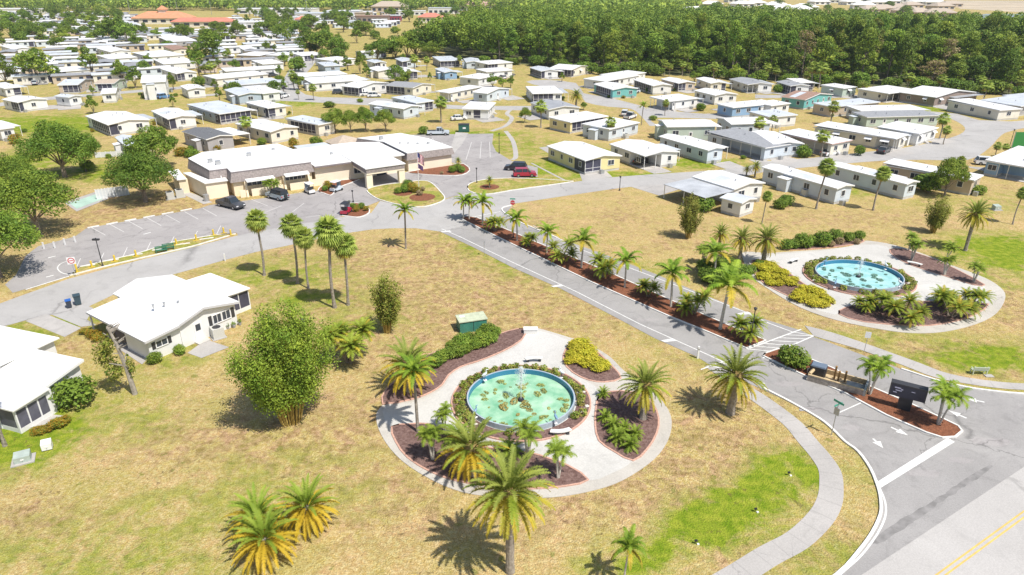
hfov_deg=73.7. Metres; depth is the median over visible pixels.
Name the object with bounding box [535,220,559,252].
queen palm
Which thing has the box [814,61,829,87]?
cabbage palm
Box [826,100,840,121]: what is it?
cabbage palm
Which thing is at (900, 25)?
woodland tree
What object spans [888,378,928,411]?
monument sign
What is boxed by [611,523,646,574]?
queen palm
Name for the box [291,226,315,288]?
cabbage palm
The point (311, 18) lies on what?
broadleaf tree
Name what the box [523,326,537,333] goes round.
stone plinth
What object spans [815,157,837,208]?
cabbage palm
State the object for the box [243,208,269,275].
cabbage palm
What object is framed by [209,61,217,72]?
cabbage palm
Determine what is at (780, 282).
yellow shrub
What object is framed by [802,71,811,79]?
cabbage palm
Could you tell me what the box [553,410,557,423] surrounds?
heron statue
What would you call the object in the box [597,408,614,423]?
young palm
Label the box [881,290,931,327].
pygmy date palm
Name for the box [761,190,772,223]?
cabbage palm
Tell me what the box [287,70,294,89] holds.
cabbage palm
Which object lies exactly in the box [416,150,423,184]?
flagpole
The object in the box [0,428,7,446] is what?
cabbage palm
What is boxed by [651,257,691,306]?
queen palm
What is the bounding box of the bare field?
[947,0,1023,11]
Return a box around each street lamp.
[92,238,103,265]
[748,307,757,345]
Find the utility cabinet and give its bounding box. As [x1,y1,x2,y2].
[455,311,487,332]
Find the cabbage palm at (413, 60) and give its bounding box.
[408,54,418,68]
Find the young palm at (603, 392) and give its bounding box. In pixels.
[596,385,611,398]
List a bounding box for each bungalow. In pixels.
[0,325,83,433]
[86,273,250,357]
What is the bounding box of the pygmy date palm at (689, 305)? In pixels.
[675,287,714,317]
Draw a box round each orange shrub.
[6,134,21,143]
[29,425,41,434]
[35,425,46,434]
[43,424,53,431]
[44,419,57,428]
[50,417,66,428]
[54,415,70,427]
[77,328,88,333]
[85,329,101,337]
[91,331,103,341]
[172,147,189,155]
[288,137,299,148]
[322,181,331,187]
[353,205,359,211]
[407,182,417,191]
[412,186,420,191]
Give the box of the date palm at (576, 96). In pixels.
[570,88,583,105]
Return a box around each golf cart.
[303,181,314,194]
[330,180,342,192]
[340,201,351,214]
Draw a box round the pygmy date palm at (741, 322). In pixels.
[727,312,767,342]
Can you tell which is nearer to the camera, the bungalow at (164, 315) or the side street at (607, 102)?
the bungalow at (164, 315)
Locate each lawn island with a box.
[73,234,229,273]
[368,181,443,205]
[468,178,569,193]
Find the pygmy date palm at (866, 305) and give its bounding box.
[849,294,878,312]
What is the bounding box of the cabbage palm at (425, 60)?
[423,56,429,71]
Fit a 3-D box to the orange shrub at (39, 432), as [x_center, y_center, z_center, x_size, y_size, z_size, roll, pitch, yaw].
[-40.899,12.361,59.409,1.015,0.664,1.266,-7,25,-15]
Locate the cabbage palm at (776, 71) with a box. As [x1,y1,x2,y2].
[773,67,780,81]
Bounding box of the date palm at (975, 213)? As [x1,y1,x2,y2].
[956,198,996,250]
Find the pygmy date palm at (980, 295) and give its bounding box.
[956,286,995,304]
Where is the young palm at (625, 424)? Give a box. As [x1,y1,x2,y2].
[617,418,631,433]
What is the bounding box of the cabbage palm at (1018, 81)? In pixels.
[1013,76,1023,85]
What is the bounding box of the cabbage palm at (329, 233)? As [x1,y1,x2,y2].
[311,214,347,308]
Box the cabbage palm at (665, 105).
[662,99,669,115]
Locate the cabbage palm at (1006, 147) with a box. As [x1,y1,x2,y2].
[1002,143,1010,149]
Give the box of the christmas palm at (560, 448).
[542,434,576,478]
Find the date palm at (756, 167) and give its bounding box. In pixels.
[750,160,762,177]
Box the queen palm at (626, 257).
[609,246,642,287]
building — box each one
[0,8,46,13]
[131,5,196,23]
[170,17,234,26]
[237,8,319,13]
[238,21,263,28]
[293,12,322,15]
[326,10,362,14]
[354,12,372,17]
[356,15,389,21]
[370,1,407,12]
[390,15,401,20]
[395,10,425,14]
[418,13,442,22]
[428,7,457,13]
[459,1,496,10]
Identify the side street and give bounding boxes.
[0,85,214,105]
[279,62,530,109]
[527,80,748,125]
[755,94,947,109]
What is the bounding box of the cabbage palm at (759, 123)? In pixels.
[753,116,768,129]
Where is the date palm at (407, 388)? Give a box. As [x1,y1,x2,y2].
[377,335,438,395]
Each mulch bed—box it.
[319,179,357,194]
[342,203,368,216]
[383,329,523,402]
[392,424,585,486]
[394,191,411,195]
[409,193,434,200]
[410,164,468,174]
[462,216,762,346]
[480,184,498,189]
[564,346,619,380]
[596,391,657,458]
[753,260,830,306]
[765,349,960,435]
[792,236,862,248]
[840,301,986,324]
[891,249,983,285]
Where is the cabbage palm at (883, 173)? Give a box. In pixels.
[872,166,891,210]
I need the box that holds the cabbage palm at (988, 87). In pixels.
[981,81,993,98]
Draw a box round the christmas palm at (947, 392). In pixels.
[928,374,974,424]
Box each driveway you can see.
[23,19,880,121]
[27,314,79,336]
[51,305,94,326]
[451,132,467,155]
[539,147,547,152]
[579,172,611,180]
[632,184,677,194]
[646,167,670,173]
[713,161,744,168]
[750,158,766,164]
[772,157,798,165]
[834,154,859,161]
[887,149,913,156]
[931,138,955,143]
[969,166,984,170]
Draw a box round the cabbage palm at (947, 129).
[941,125,951,144]
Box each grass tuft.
[828,240,835,246]
[835,237,844,244]
[853,238,860,244]
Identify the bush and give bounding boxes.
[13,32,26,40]
[34,34,47,39]
[48,374,97,408]
[65,46,78,52]
[79,160,94,169]
[145,351,162,364]
[172,344,186,354]
[183,148,199,157]
[190,76,205,84]
[227,81,240,87]
[257,137,266,144]
[275,75,284,79]
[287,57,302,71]
[309,135,322,143]
[323,101,334,107]
[330,47,345,56]
[358,202,364,208]
[369,30,379,38]
[394,187,401,192]
[400,183,409,192]
[401,179,411,184]
[418,126,428,133]
[428,353,444,367]
[434,349,448,362]
[441,346,457,359]
[445,339,457,348]
[448,166,455,171]
[450,343,465,357]
[451,333,470,345]
[452,163,461,170]
[458,166,465,172]
[459,342,472,353]
[464,332,476,338]
[470,338,481,348]
[473,331,493,346]
[475,328,485,334]
[478,55,489,60]
[480,322,497,331]
[484,331,498,342]
[492,326,501,335]
[510,57,521,64]
[528,55,546,65]
[554,58,569,65]
[584,61,598,72]
[595,67,605,73]
[603,62,619,72]
[618,61,636,70]
[628,61,641,71]
[637,62,657,74]
[648,115,657,119]
[649,65,665,75]
[694,195,715,211]
[696,66,712,76]
[696,103,706,110]
[696,258,713,269]
[697,266,719,281]
[705,64,726,77]
[707,267,724,283]
[713,256,731,268]
[722,69,731,77]
[729,71,745,77]
[731,263,745,274]
[740,264,752,275]
[748,264,756,273]
[753,70,769,80]
[772,199,788,208]
[773,84,782,92]
[776,344,811,368]
[777,74,793,80]
[779,194,794,205]
[779,239,793,249]
[784,73,798,77]
[791,237,800,248]
[794,232,813,247]
[796,144,812,157]
[808,73,830,85]
[809,235,817,245]
[813,230,832,245]
[825,76,837,83]
[827,228,844,240]
[830,72,847,83]
[843,232,854,240]
[849,71,871,84]
[854,145,865,154]
[854,229,865,239]
[855,80,870,87]
[881,77,902,85]
[881,78,902,86]
[905,76,931,88]
[913,173,941,191]
[925,83,937,86]
[938,78,964,89]
[953,80,978,90]
[972,185,987,194]
[976,83,991,93]
[981,79,1008,93]
[1011,85,1023,93]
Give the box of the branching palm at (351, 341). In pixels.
[314,316,377,363]
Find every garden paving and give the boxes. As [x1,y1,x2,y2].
[383,330,631,479]
[749,245,987,314]
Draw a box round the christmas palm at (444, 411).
[431,401,452,430]
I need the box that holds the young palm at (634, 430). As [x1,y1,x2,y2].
[627,423,645,440]
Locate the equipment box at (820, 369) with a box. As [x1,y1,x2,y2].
[807,361,827,377]
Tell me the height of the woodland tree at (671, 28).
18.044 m
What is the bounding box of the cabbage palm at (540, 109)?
[534,99,547,127]
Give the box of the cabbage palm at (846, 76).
[843,73,850,84]
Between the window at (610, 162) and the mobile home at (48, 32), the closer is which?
the window at (610, 162)
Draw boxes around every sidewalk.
[705,363,843,574]
[806,326,1023,389]
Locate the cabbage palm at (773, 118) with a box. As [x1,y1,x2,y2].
[768,115,777,130]
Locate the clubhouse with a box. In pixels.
[168,133,454,201]
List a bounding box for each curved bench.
[524,356,542,361]
[550,427,571,434]
[789,258,798,263]
[907,261,922,266]
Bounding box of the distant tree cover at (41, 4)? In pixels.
[19,0,506,11]
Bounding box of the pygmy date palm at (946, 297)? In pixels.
[927,284,985,318]
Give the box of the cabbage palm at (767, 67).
[762,62,771,76]
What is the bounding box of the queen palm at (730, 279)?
[701,259,758,329]
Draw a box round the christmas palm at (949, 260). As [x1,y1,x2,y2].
[937,254,960,274]
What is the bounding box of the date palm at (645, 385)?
[616,357,675,419]
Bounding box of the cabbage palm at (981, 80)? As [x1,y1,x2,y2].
[975,75,987,92]
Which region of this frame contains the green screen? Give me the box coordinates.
[1011,132,1023,147]
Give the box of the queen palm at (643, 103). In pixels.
[639,100,649,124]
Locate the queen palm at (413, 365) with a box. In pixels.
[390,351,436,432]
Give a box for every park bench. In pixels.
[154,245,166,253]
[161,242,173,250]
[970,366,989,374]
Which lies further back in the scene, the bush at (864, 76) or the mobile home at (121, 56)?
the mobile home at (121, 56)
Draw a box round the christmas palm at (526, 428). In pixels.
[511,416,543,452]
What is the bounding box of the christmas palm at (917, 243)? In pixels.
[904,237,926,260]
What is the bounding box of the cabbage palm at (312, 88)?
[308,84,315,99]
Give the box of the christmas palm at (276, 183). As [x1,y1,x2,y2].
[270,178,281,187]
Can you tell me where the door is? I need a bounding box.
[193,321,204,340]
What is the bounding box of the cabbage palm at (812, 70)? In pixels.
[805,61,817,80]
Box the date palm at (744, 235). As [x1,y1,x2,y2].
[730,224,755,260]
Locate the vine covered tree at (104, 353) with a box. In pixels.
[91,322,137,394]
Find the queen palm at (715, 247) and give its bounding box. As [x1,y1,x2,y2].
[701,237,736,267]
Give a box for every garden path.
[376,328,671,497]
[742,240,1004,332]
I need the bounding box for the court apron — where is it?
[66,192,108,210]
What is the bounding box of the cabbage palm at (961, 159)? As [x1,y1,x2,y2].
[958,155,966,163]
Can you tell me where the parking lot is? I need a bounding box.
[5,134,537,292]
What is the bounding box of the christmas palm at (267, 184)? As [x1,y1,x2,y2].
[262,178,275,191]
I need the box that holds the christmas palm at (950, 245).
[941,240,960,256]
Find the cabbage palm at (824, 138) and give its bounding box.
[814,129,831,156]
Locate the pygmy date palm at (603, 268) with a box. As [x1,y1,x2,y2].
[588,251,618,279]
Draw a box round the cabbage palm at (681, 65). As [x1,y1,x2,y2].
[679,61,687,75]
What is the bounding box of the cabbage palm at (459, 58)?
[456,55,461,67]
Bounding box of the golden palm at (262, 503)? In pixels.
[221,482,288,545]
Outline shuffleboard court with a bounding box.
[70,194,100,208]
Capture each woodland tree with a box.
[196,29,228,58]
[350,20,366,35]
[359,21,375,35]
[488,22,509,59]
[504,30,519,57]
[514,22,526,55]
[520,33,538,58]
[531,21,547,54]
[540,27,562,63]
[541,31,553,64]
[542,18,554,54]
[551,18,570,58]
[551,32,567,62]
[562,33,571,55]
[566,21,579,60]
[567,44,581,64]
[571,19,584,61]
[577,36,595,62]
[578,26,599,61]
[591,35,603,64]
[596,28,619,63]
[598,13,617,49]
[598,14,612,66]
[601,32,624,64]
[610,26,622,59]
[613,31,629,68]
[620,18,635,61]
[627,44,643,62]
[629,35,645,62]
[639,47,654,62]
[644,32,664,65]
[647,35,664,61]
[652,31,671,64]
[661,34,683,70]
[661,47,679,66]
[663,24,677,58]
[664,16,681,35]
[674,46,692,70]
[677,19,700,51]
[680,21,698,71]
[681,13,697,60]
[687,11,702,41]
[691,50,710,69]
[694,12,707,64]
[694,29,712,64]
[702,45,726,64]
[704,26,713,60]
[708,28,720,62]
[710,19,729,61]
[719,20,732,64]
[722,28,750,66]
[724,28,749,67]
[727,19,745,67]
[742,30,761,74]
[749,28,767,71]
[750,24,758,31]
[752,32,774,70]
[755,12,772,24]
[759,21,771,69]
[760,15,774,61]
[760,41,783,77]
[766,20,785,73]
[768,45,782,75]
[778,48,802,75]
[779,29,790,63]
[779,42,803,73]
[781,21,798,34]
[781,29,799,69]
[794,29,806,73]
[794,29,816,77]
[798,52,814,77]
[800,16,812,29]
[803,25,827,69]
[810,15,825,26]
[811,35,839,74]
[820,52,837,75]
[825,17,847,67]
[828,52,852,80]
[830,43,858,74]
[832,33,845,70]
[837,52,860,72]
[841,15,860,51]
[849,19,866,74]
[852,27,880,74]
[857,19,880,71]
[860,50,875,73]
[861,18,884,58]
[872,13,889,32]
[875,28,906,77]
[878,41,899,78]
[880,32,889,43]
[880,37,899,78]
[892,15,906,33]
[894,32,916,82]
[897,25,928,83]
[899,53,927,77]
[904,13,923,29]
[912,33,938,75]
[915,36,947,76]
[918,59,947,80]
[919,24,939,52]
[922,15,938,28]
[925,38,960,83]
[937,21,960,72]
[938,16,963,36]
[939,51,952,74]
[945,53,965,79]
[946,62,968,80]
[956,34,980,74]
[958,13,973,26]
[958,31,983,77]
[960,20,973,31]
[961,24,973,31]
[962,55,990,82]
[963,52,980,79]
[968,56,988,82]
[978,13,998,39]
[978,13,1004,30]
[979,29,992,44]
[981,33,1006,79]
[982,47,994,76]
[987,60,1006,79]
[990,10,1006,22]
[990,25,1016,54]
[992,35,1021,81]
[992,50,1022,92]
[1001,17,1016,28]
[1001,30,1019,42]
[1001,47,1023,91]
[1009,22,1023,37]
[1012,40,1023,86]
[1015,34,1023,69]
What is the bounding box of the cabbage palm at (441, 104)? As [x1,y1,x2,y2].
[434,95,447,122]
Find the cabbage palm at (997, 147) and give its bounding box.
[992,142,1003,154]
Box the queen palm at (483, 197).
[467,190,494,225]
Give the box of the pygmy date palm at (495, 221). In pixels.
[481,214,507,230]
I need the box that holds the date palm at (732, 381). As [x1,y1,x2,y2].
[704,343,768,415]
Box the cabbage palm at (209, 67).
[205,60,214,72]
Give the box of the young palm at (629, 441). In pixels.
[618,432,640,453]
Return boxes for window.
[3,130,11,135]
[136,123,142,127]
[155,337,168,347]
[212,312,222,324]
[221,308,231,320]
[247,180,267,185]
[285,175,305,180]
[608,159,613,165]
[727,202,732,208]
[767,172,773,178]
[803,182,809,189]
[824,188,829,195]
[848,134,855,139]
[852,174,859,180]
[871,179,876,185]
[890,169,898,174]
[892,184,897,190]
[907,185,913,192]
[909,172,919,178]
[956,181,962,187]
[987,164,997,170]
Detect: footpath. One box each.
[184,193,210,203]
[490,109,513,130]
[504,131,517,159]
[531,163,564,179]
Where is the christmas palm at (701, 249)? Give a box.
[693,243,709,258]
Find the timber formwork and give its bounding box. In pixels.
[807,366,868,395]
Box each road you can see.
[0,191,511,325]
[442,206,1023,574]
[512,111,1023,202]
[862,467,1023,574]
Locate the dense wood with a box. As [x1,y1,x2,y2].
[413,3,1023,52]
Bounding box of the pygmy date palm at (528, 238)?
[519,232,538,246]
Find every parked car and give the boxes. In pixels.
[156,93,169,98]
[215,195,245,209]
[265,187,289,200]
[266,72,277,76]
[280,92,289,97]
[332,88,342,93]
[367,91,380,97]
[427,127,449,135]
[450,114,467,120]
[498,74,506,78]
[504,161,527,170]
[513,167,536,177]
[621,109,627,115]
[623,111,636,119]
[632,156,648,164]
[819,148,839,156]
[876,146,890,153]
[973,155,990,164]
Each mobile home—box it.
[0,49,17,53]
[0,69,21,79]
[0,82,28,96]
[0,120,22,141]
[1,44,28,52]
[1,96,47,112]
[4,53,26,59]
[6,40,35,46]
[11,72,56,84]
[25,64,64,73]
[26,35,49,39]
[35,40,49,46]
[38,50,71,54]
[42,30,56,34]
[42,47,66,50]
[44,52,78,60]
[46,45,77,47]
[50,42,77,45]
[50,72,95,83]
[53,60,91,67]
[53,66,89,73]
[54,56,84,60]
[54,93,86,106]
[57,79,95,93]
[63,39,91,42]
[64,36,85,39]
[69,42,98,48]
[78,37,105,41]
[79,30,88,35]
[81,45,112,53]
[84,62,123,71]
[85,43,115,46]
[85,111,156,135]
[91,72,134,82]
[94,40,107,43]
[94,78,126,91]
[95,68,129,72]
[96,46,130,54]
[97,53,137,60]
[97,58,114,63]
[100,88,122,102]
[102,38,129,41]
[106,42,134,44]
[112,135,133,150]
[115,44,144,50]
[119,59,152,65]
[125,62,139,66]
[131,50,184,62]
[131,65,170,76]
[134,33,155,38]
[137,35,146,42]
[140,75,172,99]
[147,34,171,39]
[148,43,176,50]
[151,107,203,129]
[153,58,195,68]
[159,36,196,45]
[160,34,183,36]
[160,67,196,81]
[163,45,187,54]
[180,84,205,98]
[182,127,250,151]
[187,35,198,39]
[187,100,257,124]
[198,61,217,72]
[202,54,234,60]
[202,71,267,86]
[208,58,243,67]
[215,39,235,42]
[218,43,236,46]
[219,65,278,75]
[221,45,251,52]
[224,77,288,89]
[225,87,261,104]
[230,34,253,40]
[231,29,250,34]
[235,119,298,143]
[236,51,275,57]
[238,32,261,37]
[239,46,255,53]
[241,57,275,66]
[242,42,269,44]
[243,48,273,52]
[243,85,283,101]
[245,37,270,41]
[245,100,292,118]
[246,35,259,37]
[250,44,273,50]
[251,18,263,20]
[251,59,283,69]
[258,39,283,43]
[266,34,287,38]
[267,52,293,61]
[273,44,296,48]
[274,48,303,52]
[276,41,298,43]
[276,45,301,48]
[279,37,302,40]
[285,115,334,135]
[293,51,323,61]
[293,71,346,84]
[303,74,370,91]
[315,56,355,65]
[317,61,339,71]
[318,20,333,23]
[332,23,349,27]
[342,81,387,96]
[355,50,385,58]
[366,59,386,67]
[368,101,424,118]
[369,66,390,78]
[370,19,387,22]
[373,23,391,27]
[379,21,396,25]
[385,81,434,95]
[391,95,433,112]
[394,66,421,79]
[395,57,420,67]
[432,56,463,67]
[435,67,462,80]
[435,85,482,101]
[459,73,497,85]
[462,57,479,68]
[462,101,496,119]
[472,86,509,101]
[475,60,512,68]
[475,67,511,77]
[525,86,567,101]
[529,66,561,78]
[530,99,580,119]
[546,141,621,173]
[549,111,608,133]
[550,64,590,76]
[581,117,639,140]
[583,73,639,88]
[593,81,637,98]
[599,70,645,77]
[609,139,680,169]
[633,78,672,94]
[649,94,702,110]
[654,119,721,140]
[658,134,727,163]
[661,77,695,91]
[663,170,765,211]
[694,88,737,104]
[696,77,731,90]
[706,128,792,160]
[716,116,780,131]
[717,99,765,116]
[729,77,773,93]
[748,109,797,128]
[751,130,804,156]
[755,100,790,111]
[761,164,854,205]
[776,80,810,93]
[779,128,852,156]
[781,90,832,109]
[786,78,819,91]
[812,98,880,116]
[813,121,908,150]
[820,83,855,96]
[828,161,919,199]
[846,104,929,117]
[848,110,939,127]
[857,85,910,102]
[877,121,938,145]
[883,158,983,196]
[899,85,984,106]
[947,98,1021,120]
[982,96,1023,115]
[983,146,1023,181]
[1002,93,1023,97]
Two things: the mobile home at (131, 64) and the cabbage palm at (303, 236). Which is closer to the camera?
the cabbage palm at (303, 236)
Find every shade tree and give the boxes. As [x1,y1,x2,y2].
[122,125,178,157]
[125,145,150,157]
[320,108,344,131]
[341,109,359,131]
[356,106,374,131]
[373,109,395,131]
[519,107,531,122]
[929,157,972,196]
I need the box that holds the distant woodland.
[0,0,702,12]
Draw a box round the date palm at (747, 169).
[742,164,751,175]
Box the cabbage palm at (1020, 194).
[1012,187,1023,224]
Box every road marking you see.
[25,276,68,289]
[443,229,720,360]
[535,226,791,331]
[661,338,676,341]
[747,329,801,348]
[840,488,886,574]
[873,439,882,447]
[878,438,954,486]
[891,427,906,434]
[935,510,1023,574]
[944,516,1023,574]
[950,411,965,417]
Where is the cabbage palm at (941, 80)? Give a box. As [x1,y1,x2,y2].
[937,73,947,86]
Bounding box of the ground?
[0,0,1023,574]
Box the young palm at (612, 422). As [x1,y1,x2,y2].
[603,414,622,433]
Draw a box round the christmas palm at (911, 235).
[904,230,920,249]
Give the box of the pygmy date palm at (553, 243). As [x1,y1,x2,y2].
[545,236,580,262]
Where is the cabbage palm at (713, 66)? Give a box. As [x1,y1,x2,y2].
[710,62,718,77]
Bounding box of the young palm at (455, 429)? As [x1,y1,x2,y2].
[439,416,467,447]
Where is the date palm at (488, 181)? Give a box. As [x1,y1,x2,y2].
[485,175,493,187]
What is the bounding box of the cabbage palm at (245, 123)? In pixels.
[238,115,252,140]
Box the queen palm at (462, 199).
[453,193,474,218]
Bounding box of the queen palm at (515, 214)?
[503,209,531,240]
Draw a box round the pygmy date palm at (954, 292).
[931,288,962,302]
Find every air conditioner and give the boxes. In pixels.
[165,191,175,199]
[175,188,185,198]
[209,324,226,341]
[799,189,808,196]
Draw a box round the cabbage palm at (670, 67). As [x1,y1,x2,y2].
[667,63,673,76]
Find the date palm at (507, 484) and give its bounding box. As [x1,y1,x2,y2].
[462,444,557,574]
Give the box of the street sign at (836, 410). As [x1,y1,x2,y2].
[831,399,843,434]
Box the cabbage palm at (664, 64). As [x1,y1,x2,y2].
[661,59,668,75]
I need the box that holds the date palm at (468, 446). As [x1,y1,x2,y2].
[434,411,508,482]
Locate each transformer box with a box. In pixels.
[10,448,35,467]
[40,438,52,450]
[989,204,1002,210]
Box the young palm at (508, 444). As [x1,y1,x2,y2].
[494,435,524,458]
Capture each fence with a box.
[94,185,129,198]
[95,151,123,157]
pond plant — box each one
[499,404,508,410]
[510,397,517,404]
[519,402,531,408]
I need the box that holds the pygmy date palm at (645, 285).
[634,278,663,296]
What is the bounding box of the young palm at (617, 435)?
[606,424,628,447]
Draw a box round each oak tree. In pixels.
[0,152,29,196]
[0,167,79,234]
[0,204,42,277]
[1,154,34,170]
[12,119,101,177]
[60,132,100,171]
[99,149,178,202]
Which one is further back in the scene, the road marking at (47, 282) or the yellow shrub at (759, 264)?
the yellow shrub at (759, 264)
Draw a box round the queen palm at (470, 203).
[461,192,477,218]
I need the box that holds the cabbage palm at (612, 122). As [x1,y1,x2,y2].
[604,116,616,126]
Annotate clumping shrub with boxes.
[367,271,404,333]
[676,191,703,238]
[924,194,953,233]
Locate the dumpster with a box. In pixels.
[458,123,468,131]
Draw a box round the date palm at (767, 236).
[747,223,785,259]
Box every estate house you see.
[700,0,723,6]
[724,0,743,1]
[729,0,754,6]
[748,0,767,5]
[765,1,785,5]
[774,4,791,7]
[787,5,812,12]
[807,0,831,4]
[838,0,860,4]
[850,1,875,8]
[858,5,886,11]
[869,0,886,4]
[877,4,895,12]
[890,6,916,12]
[891,3,904,6]
[900,1,924,7]
[900,8,926,14]
[906,0,924,3]
[922,0,943,4]
[923,8,956,16]
[925,2,954,9]
[942,1,963,6]
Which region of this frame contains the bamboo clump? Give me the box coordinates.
[221,296,342,426]
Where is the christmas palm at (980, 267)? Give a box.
[966,260,987,281]
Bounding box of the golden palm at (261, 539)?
[225,502,304,574]
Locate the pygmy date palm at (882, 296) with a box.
[860,289,897,310]
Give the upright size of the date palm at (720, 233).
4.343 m
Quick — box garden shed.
[719,193,756,216]
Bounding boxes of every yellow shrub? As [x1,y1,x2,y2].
[563,356,573,364]
[564,350,575,356]
[566,340,579,348]
[569,342,583,352]
[569,352,583,362]
[571,337,591,344]
[576,349,591,356]
[579,359,589,367]
[581,343,597,351]
[583,355,598,365]
[589,349,598,355]
[590,362,604,371]
[593,356,604,361]
[599,358,611,370]
[752,262,764,268]
[755,271,771,279]
[758,265,775,272]
[764,260,778,266]
[765,278,777,285]
[768,273,779,279]
[774,268,791,275]
[776,279,784,286]
[778,275,790,281]
[784,279,797,285]
[788,291,808,302]
[789,276,800,281]
[792,288,805,292]
[797,284,807,291]
[804,284,816,291]
[805,298,821,306]
[807,293,818,299]
[808,287,826,295]
[817,293,829,297]
[819,300,830,307]
[821,295,835,303]
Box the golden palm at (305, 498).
[273,473,339,541]
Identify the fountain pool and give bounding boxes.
[451,365,590,441]
[802,258,916,296]
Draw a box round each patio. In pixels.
[34,414,61,431]
[119,342,146,363]
[188,341,227,357]
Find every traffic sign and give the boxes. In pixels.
[66,257,75,275]
[864,332,871,350]
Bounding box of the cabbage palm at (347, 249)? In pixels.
[333,231,357,305]
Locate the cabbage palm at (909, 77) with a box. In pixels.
[905,72,915,87]
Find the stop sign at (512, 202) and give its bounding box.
[510,198,514,213]
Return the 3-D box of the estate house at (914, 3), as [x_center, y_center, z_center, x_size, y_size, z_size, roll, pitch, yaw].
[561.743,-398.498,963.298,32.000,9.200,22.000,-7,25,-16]
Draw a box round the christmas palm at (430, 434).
[415,423,447,459]
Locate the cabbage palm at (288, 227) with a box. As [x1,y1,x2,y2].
[278,213,303,283]
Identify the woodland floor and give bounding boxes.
[443,44,1023,93]
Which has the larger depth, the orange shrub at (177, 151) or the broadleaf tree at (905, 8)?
the broadleaf tree at (905, 8)
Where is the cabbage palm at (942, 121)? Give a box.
[936,113,951,138]
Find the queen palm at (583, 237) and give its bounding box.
[566,226,598,267]
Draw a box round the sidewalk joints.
[717,398,840,574]
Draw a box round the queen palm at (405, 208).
[392,199,418,248]
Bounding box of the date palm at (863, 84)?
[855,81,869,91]
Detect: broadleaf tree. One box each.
[0,12,20,21]
[0,20,18,37]
[0,59,17,81]
[9,26,22,31]
[9,28,24,36]
[10,49,60,74]
[12,18,33,26]
[20,11,33,20]
[21,21,46,34]
[23,23,41,34]
[39,22,50,28]
[45,21,57,28]
[47,7,58,12]
[47,33,65,45]
[53,24,69,36]
[56,30,70,36]
[58,21,70,26]
[59,11,74,17]
[61,25,76,33]
[62,16,79,25]
[76,25,91,32]
[76,46,98,71]
[77,13,90,22]
[84,31,98,37]
[84,95,97,113]
[87,16,99,28]
[92,6,106,13]
[93,16,122,37]
[98,10,110,16]
[110,8,124,16]
[110,21,137,38]
[110,62,128,78]
[124,66,141,87]
[128,34,142,43]
[136,60,150,67]
[139,22,147,31]
[143,53,152,58]
[150,27,161,33]
[164,26,174,32]
[168,76,176,89]
[169,94,175,106]
[173,23,190,35]
[181,26,189,34]
[186,45,192,54]
[187,41,204,75]
[198,26,212,32]
[198,64,206,74]
[208,21,219,29]
[210,79,218,88]
[214,86,222,100]
[215,58,221,68]
[216,22,228,32]
[219,31,229,38]
[226,59,240,66]
[228,22,244,34]
[243,14,249,20]
[245,6,253,14]
[252,27,265,36]
[255,18,270,30]
[258,6,269,14]
[261,10,276,18]
[261,40,270,48]
[264,11,278,19]
[266,80,280,89]
[268,20,279,30]
[270,23,291,38]
[272,7,281,12]
[275,65,280,75]
[277,52,289,65]
[279,80,287,91]
[280,8,293,14]
[280,19,292,31]
[281,12,292,19]
[288,21,311,36]
[290,73,304,89]
[293,30,321,51]
[298,60,306,70]
[300,14,319,28]
[306,30,337,49]
[311,45,319,51]
[313,23,322,30]
[317,20,328,29]
[317,48,329,57]
[319,12,331,19]
[320,26,332,34]
[326,36,349,51]
[332,12,339,22]
[336,15,350,28]
[337,19,349,31]
[339,8,352,17]
[339,10,347,16]
[341,56,351,70]
[350,26,362,42]
[354,50,365,73]
[362,64,370,77]
[365,41,388,59]
[371,34,386,48]
[382,35,403,57]
[383,7,397,14]
[385,64,405,80]
[393,31,419,57]
[395,73,406,80]
[398,28,432,55]
[402,9,413,21]
[421,42,438,59]
[450,6,460,14]
[487,73,498,86]
[498,77,506,87]
[507,75,514,87]
[689,71,701,81]
[728,64,744,72]
[748,73,756,78]
[802,3,813,7]
[833,71,844,83]
[885,1,894,5]
[896,5,913,14]
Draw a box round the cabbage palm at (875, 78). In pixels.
[871,74,879,86]
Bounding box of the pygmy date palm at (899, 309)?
[883,298,907,314]
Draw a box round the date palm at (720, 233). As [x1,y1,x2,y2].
[709,221,731,244]
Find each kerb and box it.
[70,233,235,275]
[317,179,359,195]
[341,202,369,217]
[366,180,444,206]
[381,328,525,404]
[391,422,588,489]
[405,163,469,175]
[460,216,765,348]
[467,178,573,194]
[501,205,556,237]
[562,339,621,382]
[594,390,659,460]
[751,259,831,307]
[762,348,962,438]
[762,387,882,574]
[783,239,864,249]
[838,301,988,325]
[889,248,984,285]
[901,368,1023,394]
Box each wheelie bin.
[64,298,71,307]
[72,293,80,304]
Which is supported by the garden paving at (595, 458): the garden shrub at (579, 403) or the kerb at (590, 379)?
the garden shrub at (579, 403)
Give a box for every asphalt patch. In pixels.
[774,381,802,385]
[799,407,822,410]
[841,424,861,430]
[874,518,907,543]
[896,517,913,527]
[901,500,936,525]
[904,469,939,476]
[921,502,936,511]
[934,494,947,502]
[945,485,960,495]
[957,480,972,487]
[963,465,992,485]
[969,436,1010,446]
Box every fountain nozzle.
[513,367,530,401]
[855,258,863,276]
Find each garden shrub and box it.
[454,404,461,411]
[455,409,465,416]
[457,392,465,399]
[459,380,467,387]
[461,414,469,422]
[462,383,469,390]
[467,375,473,380]
[473,374,481,380]
[500,363,506,369]
[504,427,512,435]
[506,364,515,368]
[531,363,539,369]
[540,364,547,370]
[567,378,574,385]
[570,410,580,418]
[571,382,578,388]
[574,388,582,394]
[576,393,585,400]
[576,399,584,405]
[577,384,584,390]
[579,407,587,416]
[902,284,908,289]
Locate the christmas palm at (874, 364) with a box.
[856,354,896,394]

